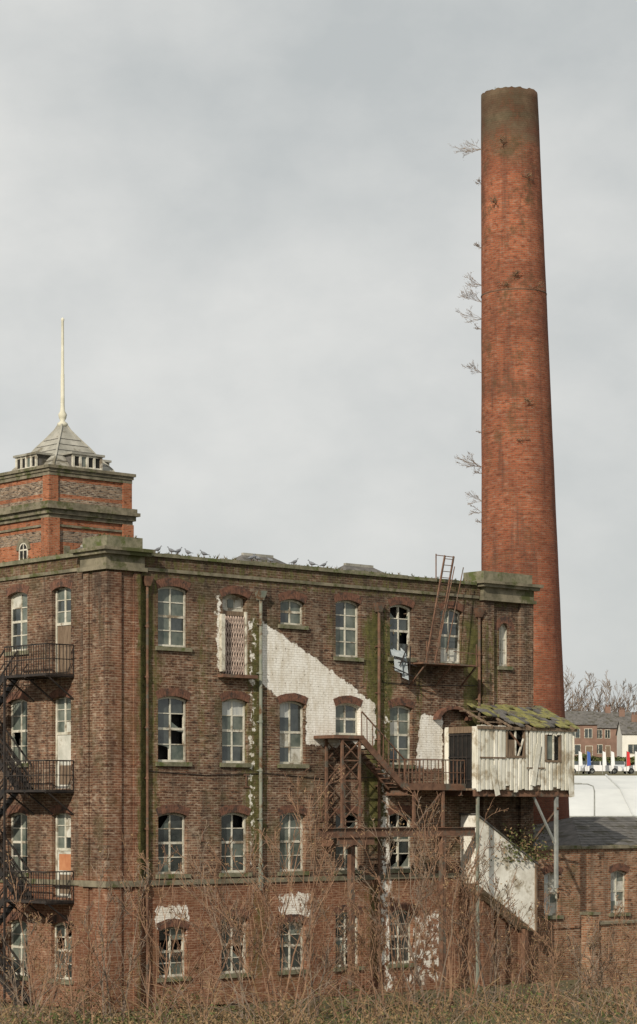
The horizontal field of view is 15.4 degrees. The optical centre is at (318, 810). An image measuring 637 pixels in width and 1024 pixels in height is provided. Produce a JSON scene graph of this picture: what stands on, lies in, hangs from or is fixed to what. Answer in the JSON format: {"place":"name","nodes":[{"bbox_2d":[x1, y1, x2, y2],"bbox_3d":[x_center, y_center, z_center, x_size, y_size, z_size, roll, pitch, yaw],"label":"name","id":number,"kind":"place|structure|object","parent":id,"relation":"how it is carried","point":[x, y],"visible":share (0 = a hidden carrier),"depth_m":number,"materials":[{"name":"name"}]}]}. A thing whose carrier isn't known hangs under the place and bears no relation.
{"place":"outdoors","nodes":[
{"label":"outdoors","id":0,"kind":"place"},
{"bbox_2d":[0,317,140,562],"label":"brick tower","id":1,"kind":"structure","parent":0,"point":[64,488],"depth_m":126.76,"materials":[{"name":"brick"}]},
{"bbox_2d":[0,757,636,1023],"bbox_3d":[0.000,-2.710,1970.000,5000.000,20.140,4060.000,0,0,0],"label":"ground","id":2,"kind":"structure","parent":0,"point":[597,773],"depth_m":86.43,"materials":[{"name":"brown plant"}]},
{"bbox_2d":[0,912,75,1021],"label":"bare shrub","id":3,"kind":"object","parent":2,"relation":"on","point":[23,957],"visible":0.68,"depth_m":80.36,"materials":[{"name":"brown plant"}]},
{"bbox_2d":[6,853,84,1023],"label":"bare shrub","id":4,"kind":"object","parent":2,"relation":"on","point":[44,959],"visible":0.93,"depth_m":79.04,"materials":[{"name":"brown plant"}]},
{"bbox_2d":[42,906,110,1023],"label":"bare shrub","id":5,"kind":"object","parent":2,"relation":"on","point":[83,976],"visible":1,"depth_m":76.65,"materials":[{"name":"brown plant"}]},
{"bbox_2d":[79,843,175,1023],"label":"bare shrub","id":6,"kind":"object","parent":2,"relation":"on","point":[116,945],"visible":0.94,"depth_m":78.71,"materials":[{"name":"brown plant"}]},
{"bbox_2d":[113,832,258,1023],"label":"bare shrub","id":7,"kind":"object","parent":2,"relation":"on","point":[143,915],"visible":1,"depth_m":78.22,"materials":[{"name":"brown plant"}]},
{"bbox_2d":[153,896,239,1022],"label":"bare shrub","id":8,"kind":"object","parent":2,"relation":"on","point":[213,960],"visible":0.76,"depth_m":80.18,"materials":[{"name":"brown plant"}]},
{"bbox_2d":[177,819,293,1023],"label":"bare shrub","id":9,"kind":"object","parent":2,"relation":"on","point":[222,937],"visible":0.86,"depth_m":80.31,"materials":[{"name":"brown plant"}]},
{"bbox_2d":[181,767,345,1023],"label":"bare shrub","id":10,"kind":"object","parent":2,"relation":"on","point":[244,931],"visible":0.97,"depth_m":78.96,"materials":[{"name":"brown plant"}]},
{"bbox_2d":[170,768,367,1023],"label":"bare shrub","id":11,"kind":"object","parent":2,"relation":"on","point":[288,880],"visible":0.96,"depth_m":79.38,"materials":[{"name":"brown plant"}]},
{"bbox_2d":[0,533,579,1012],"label":"brick mill","id":12,"kind":"object","parent":2,"relation":"on","point":[222,695],"visible":0.88,"depth_m":89.01,"materials":[{"name":"brick"}]},
{"bbox_2d":[0,643,73,1005],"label":"fire escape","id":13,"kind":"object","parent":12,"relation":"attached to","point":[7,759],"visible":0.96,"depth_m":86.72,"materials":[{"name":"black metal"}]},
{"bbox_2d":[11,586,506,979],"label":"windows","id":14,"kind":"structure","parent":12,"relation":"in","point":[171,600],"depth_m":88.40,"materials":[{"name":"grey glass"}]},
{"bbox_2d":[489,817,558,862],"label":"climbing plant","id":15,"kind":"object","parent":12,"relation":"attached to","point":[532,854],"visible":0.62,"depth_m":97.10,"materials":[{"name":"green plant"}]},
{"bbox_2d":[251,879,357,1020],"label":"bare shrub","id":16,"kind":"object","parent":2,"relation":"on","point":[312,954],"visible":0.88,"depth_m":80.83,"materials":[{"name":"brown plant"}]},
{"bbox_2d":[0,939,636,1023],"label":"undergrowth","id":17,"kind":"object","parent":2,"relation":"on","point":[534,1004],"visible":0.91,"depth_m":79.39,"materials":[{"name":"brown plant"}]},
{"bbox_2d":[306,904,391,1017],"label":"bare shrub","id":18,"kind":"object","parent":2,"relation":"on","point":[352,969],"visible":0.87,"depth_m":82.07,"materials":[{"name":"brown plant"}]},
{"bbox_2d":[334,886,400,1017],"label":"bare shrub","id":19,"kind":"object","parent":2,"relation":"on","point":[372,951],"visible":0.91,"depth_m":81.81,"materials":[{"name":"brown plant"}]},
{"bbox_2d":[347,797,458,1014],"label":"bare shrub","id":20,"kind":"object","parent":2,"relation":"on","point":[410,951],"visible":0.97,"depth_m":82.73,"materials":[{"name":"brown plant"}]},
{"bbox_2d":[333,827,472,1012],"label":"bare shrub","id":21,"kind":"object","parent":2,"relation":"on","point":[418,913],"visible":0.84,"depth_m":83.94,"materials":[{"name":"brown plant"}]},
{"bbox_2d":[383,785,517,1011],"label":"bare shrub","id":22,"kind":"object","parent":2,"relation":"on","point":[444,925],"visible":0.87,"depth_m":84.32,"materials":[{"name":"brown plant"}]},
{"bbox_2d":[413,797,523,1013],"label":"bare shrub","id":23,"kind":"object","parent":2,"relation":"on","point":[461,911],"visible":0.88,"depth_m":83.67,"materials":[{"name":"brown plant"}]},
{"bbox_2d":[418,836,526,1011],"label":"bare shrub","id":24,"kind":"object","parent":2,"relation":"on","point":[476,927],"visible":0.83,"depth_m":84.90,"materials":[{"name":"brown plant"}]},
{"bbox_2d":[481,86,569,915],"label":"factory chimney","id":25,"kind":"object","parent":2,"relation":"on","point":[518,522],"visible":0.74,"depth_m":108.66,"materials":[{"name":"brick"}]},
{"bbox_2d":[449,139,481,156],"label":"chimney sapling","id":26,"kind":"object","parent":25,"relation":"attached to","point":[466,150],"visible":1,"depth_m":109.98,"materials":[{"name":"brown plant"}]},
{"bbox_2d":[455,307,480,322],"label":"chimney sapling","id":27,"kind":"object","parent":25,"relation":"attached to","point":[470,316],"visible":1,"depth_m":109.90,"materials":[{"name":"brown plant"}]},
{"bbox_2d":[455,451,481,467],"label":"chimney sapling","id":28,"kind":"object","parent":25,"relation":"attached to","point":[466,461],"visible":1,"depth_m":109.90,"materials":[{"name":"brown plant"}]},
{"bbox_2d":[459,285,480,301],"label":"chimney sapling","id":29,"kind":"object","parent":25,"relation":"attached to","point":[471,293],"visible":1,"depth_m":109.92,"materials":[{"name":"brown plant"}]},
{"bbox_2d":[462,360,480,373],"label":"chimney sapling","id":30,"kind":"object","parent":25,"relation":"attached to","point":[473,366],"visible":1,"depth_m":109.82,"materials":[{"name":"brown plant"}]},
{"bbox_2d":[464,271,480,287],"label":"chimney sapling","id":31,"kind":"object","parent":25,"relation":"attached to","point":[473,285],"visible":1,"depth_m":110.16,"materials":[{"name":"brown plant"}]},
{"bbox_2d":[465,491,481,504],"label":"chimney sapling","id":32,"kind":"object","parent":25,"relation":"attached to","point":[473,496],"visible":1,"depth_m":109.90,"materials":[{"name":"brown plant"}]},
{"bbox_2d":[491,902,561,1011],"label":"bare shrub","id":33,"kind":"object","parent":2,"relation":"on","point":[531,948],"visible":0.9,"depth_m":84.55,"materials":[{"name":"brown plant"}]},
{"bbox_2d":[502,888,572,1014],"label":"bare shrub","id":34,"kind":"object","parent":2,"relation":"on","point":[552,951],"visible":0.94,"depth_m":84.06,"materials":[{"name":"brown plant"}]},
{"bbox_2d":[564,672,578,708],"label":"bare tree","id":35,"kind":"object","parent":2,"relation":"on","point":[568,684],"visible":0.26,"depth_m":447.78,"materials":[{"name":"brown plant"}]},
{"bbox_2d":[574,763,579,772],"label":"parked car","id":36,"kind":"object","parent":2,"relation":"on","point":[575,767],"visible":0.11,"depth_m":267.07,"materials":[{"name":"white paint"}]},
{"bbox_2d":[578,751,582,773],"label":"feather flag","id":37,"kind":"object","parent":2,"relation":"on","point":[580,758],"visible":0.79,"depth_m":265.99,"materials":[{"name":"white fabric"}]},
{"bbox_2d":[574,761,586,773],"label":"parked car","id":38,"kind":"object","parent":2,"relation":"on","point":[583,763],"visible":0.25,"depth_m":270.05,"materials":[{"name":"silver paint"}]},
{"bbox_2d":[563,666,599,710],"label":"bare tree","id":39,"kind":"object","parent":2,"relation":"on","point":[581,699],"visible":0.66,"depth_m":447.94,"materials":[{"name":"brown plant"}]},
{"bbox_2d":[569,725,596,756],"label":"walls","id":40,"kind":"structure","parent":2,"relation":"on","point":[583,741],"depth_m":385.00,"materials":[{"name":"brick"}]},
{"bbox_2d":[565,711,597,724],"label":"roof","id":41,"kind":"structure","parent":40,"relation":"on","point":[582,717],"depth_m":386.97,"materials":[{"name":"stone"}]},
{"bbox_2d":[573,729,592,756],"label":"windows","id":42,"kind":"structure","parent":40,"relation":"attached to","point":[587,734],"depth_m":384.92,"materials":[{"name":"beige paint"}]},
{"bbox_2d":[574,783,594,816],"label":"street lamp","id":43,"kind":"object","parent":2,"relation":"on","point":[594,793],"visible":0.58,"depth_m":169.95,"materials":[{"name":"grey metal"}]},
{"bbox_2d":[534,817,636,981],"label":"brick outbuilding","id":44,"kind":"structure","parent":2,"relation":"on","point":[597,864],"depth_m":101.22,"materials":[{"name":"brick"}]},
{"bbox_2d":[544,870,624,915],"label":"windows","id":45,"kind":"structure","parent":44,"relation":"in","point":[617,877],"depth_m":102.25,"materials":[{"name":"grey glass"}]},
{"bbox_2d":[560,914,615,1015],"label":"bare shrub","id":46,"kind":"object","parent":2,"relation":"on","point":[592,954],"visible":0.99,"depth_m":83.53,"materials":[{"name":"brown plant"}]},
{"bbox_2d":[587,751,590,765],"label":"feather flag","id":47,"kind":"object","parent":2,"relation":"on","point":[588,759],"visible":0.79,"depth_m":265.99,"materials":[{"name":"blue fabric"}]},
{"bbox_2d":[574,671,627,711],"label":"bare tree","id":48,"kind":"object","parent":2,"relation":"on","point":[601,693],"visible":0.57,"depth_m":451.24,"materials":[{"name":"brown plant"}]},
{"bbox_2d":[582,761,621,773],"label":"parked car","id":49,"kind":"object","parent":2,"relation":"on","point":[593,767],"visible":0.98,"depth_m":267.19,"materials":[{"name":"white paint"}]},
{"bbox_2d":[602,751,605,773],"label":"feather flag","id":50,"kind":"object","parent":2,"relation":"on","point":[603,758],"visible":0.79,"depth_m":265.99,"materials":[{"name":"white fabric"}]},
{"bbox_2d":[574,753,634,764],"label":"hedge","id":51,"kind":"object","parent":2,"relation":"on","point":[608,759],"visible":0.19,"depth_m":339.43,"materials":[{"name":"green plant"}]},
{"bbox_2d":[597,728,616,756],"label":"walls","id":52,"kind":"structure","parent":2,"relation":"on","point":[611,741],"depth_m":412.00,"materials":[{"name":"brick"}]},
{"bbox_2d":[597,729,609,756],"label":"windows","id":53,"kind":"structure","parent":52,"relation":"attached to","point":[600,746],"depth_m":411.92,"materials":[{"name":"beige paint"}]},
{"bbox_2d":[596,707,630,727],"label":"roof","id":54,"kind":"structure","parent":52,"relation":"on","point":[607,721],"depth_m":414.62,"materials":[{"name":"stone"}]},
{"bbox_2d":[579,678,635,711],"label":"bare tree","id":55,"kind":"object","parent":2,"relation":"on","point":[614,698],"visible":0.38,"depth_m":449.00,"materials":[{"name":"brown plant"}]},
{"bbox_2d":[589,894,636,1015],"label":"bare shrub","id":56,"kind":"object","parent":2,"relation":"on","point":[621,953],"visible":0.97,"depth_m":84.20,"materials":[{"name":"brown plant"}]},
{"bbox_2d":[611,751,614,765],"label":"feather flag","id":57,"kind":"object","parent":2,"relation":"on","point":[612,759],"visible":0.79,"depth_m":265.99,"materials":[{"name":"white fabric"}]},
{"bbox_2d":[614,761,625,773],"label":"parked car","id":58,"kind":"object","parent":2,"relation":"on","point":[621,764],"visible":0.46,"depth_m":269.80,"materials":[{"name":"silver paint"}]},
{"bbox_2d":[612,683,636,711],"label":"bare tree","id":59,"kind":"object","parent":2,"relation":"on","point":[631,689],"visible":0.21,"depth_m":453.20,"materials":[{"name":"brown plant"}]},
{"bbox_2d":[617,734,636,756],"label":"walls","id":60,"kind":"structure","parent":2,"relation":"on","point":[624,741],"depth_m":392.00,"materials":[{"name":"white paint"}]},
{"bbox_2d":[615,712,636,735],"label":"roof","id":61,"kind":"structure","parent":60,"relation":"on","point":[626,727],"depth_m":394.42,"materials":[{"name":"stone"}]},
{"bbox_2d":[628,744,636,753],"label":"windows","id":62,"kind":"structure","parent":60,"relation":"attached to","point":[632,748],"depth_m":391.92,"materials":[{"name":"beige paint"}]},
{"bbox_2d":[618,694,636,711],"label":"bare tree","id":63,"kind":"object","parent":2,"relation":"on","point":[628,705],"visible":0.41,"depth_m":450.54,"materials":[{"name":"brown plant"}]},
{"bbox_2d":[626,751,629,773],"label":"feather flag","id":64,"kind":"object","parent":2,"relation":"on","point":[627,758],"visible":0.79,"depth_m":265.99,"materials":[{"name":"red fabric"}]},
{"bbox_2d":[623,764,636,773],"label":"parked car","id":65,"kind":"object","parent":2,"relation":"on","point":[631,769],"visible":1,"depth_m":267.18,"materials":[{"name":"white paint"}]},
{"bbox_2d":[0,0,636,711],"label":"sky","id":66,"kind":"structure","parent":0,"point":[252,228],"materials":[{"name":"grey"}]},
{"bbox_2d":[569,774,636,816],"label":"warehouse","id":67,"kind":"structure","parent":0,"point":[615,796],"depth_m":197.36,"materials":[{"name":"metal"}]},
{"bbox_2d":[580,911,636,988],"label":"brick wall","id":68,"kind":"structure","parent":0,"point":[603,925],"depth_m":95.33,"materials":[{"name":"brick"}]},
{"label":"walls","id":69,"kind":"object","parent":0,"visible":0},
{"bbox_2d":[596,705,634,714],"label":"roof","id":70,"kind":"structure","parent":69,"relation":"on","point":[607,711],"depth_m":439.60,"materials":[{"name":"stone"}]}
]}

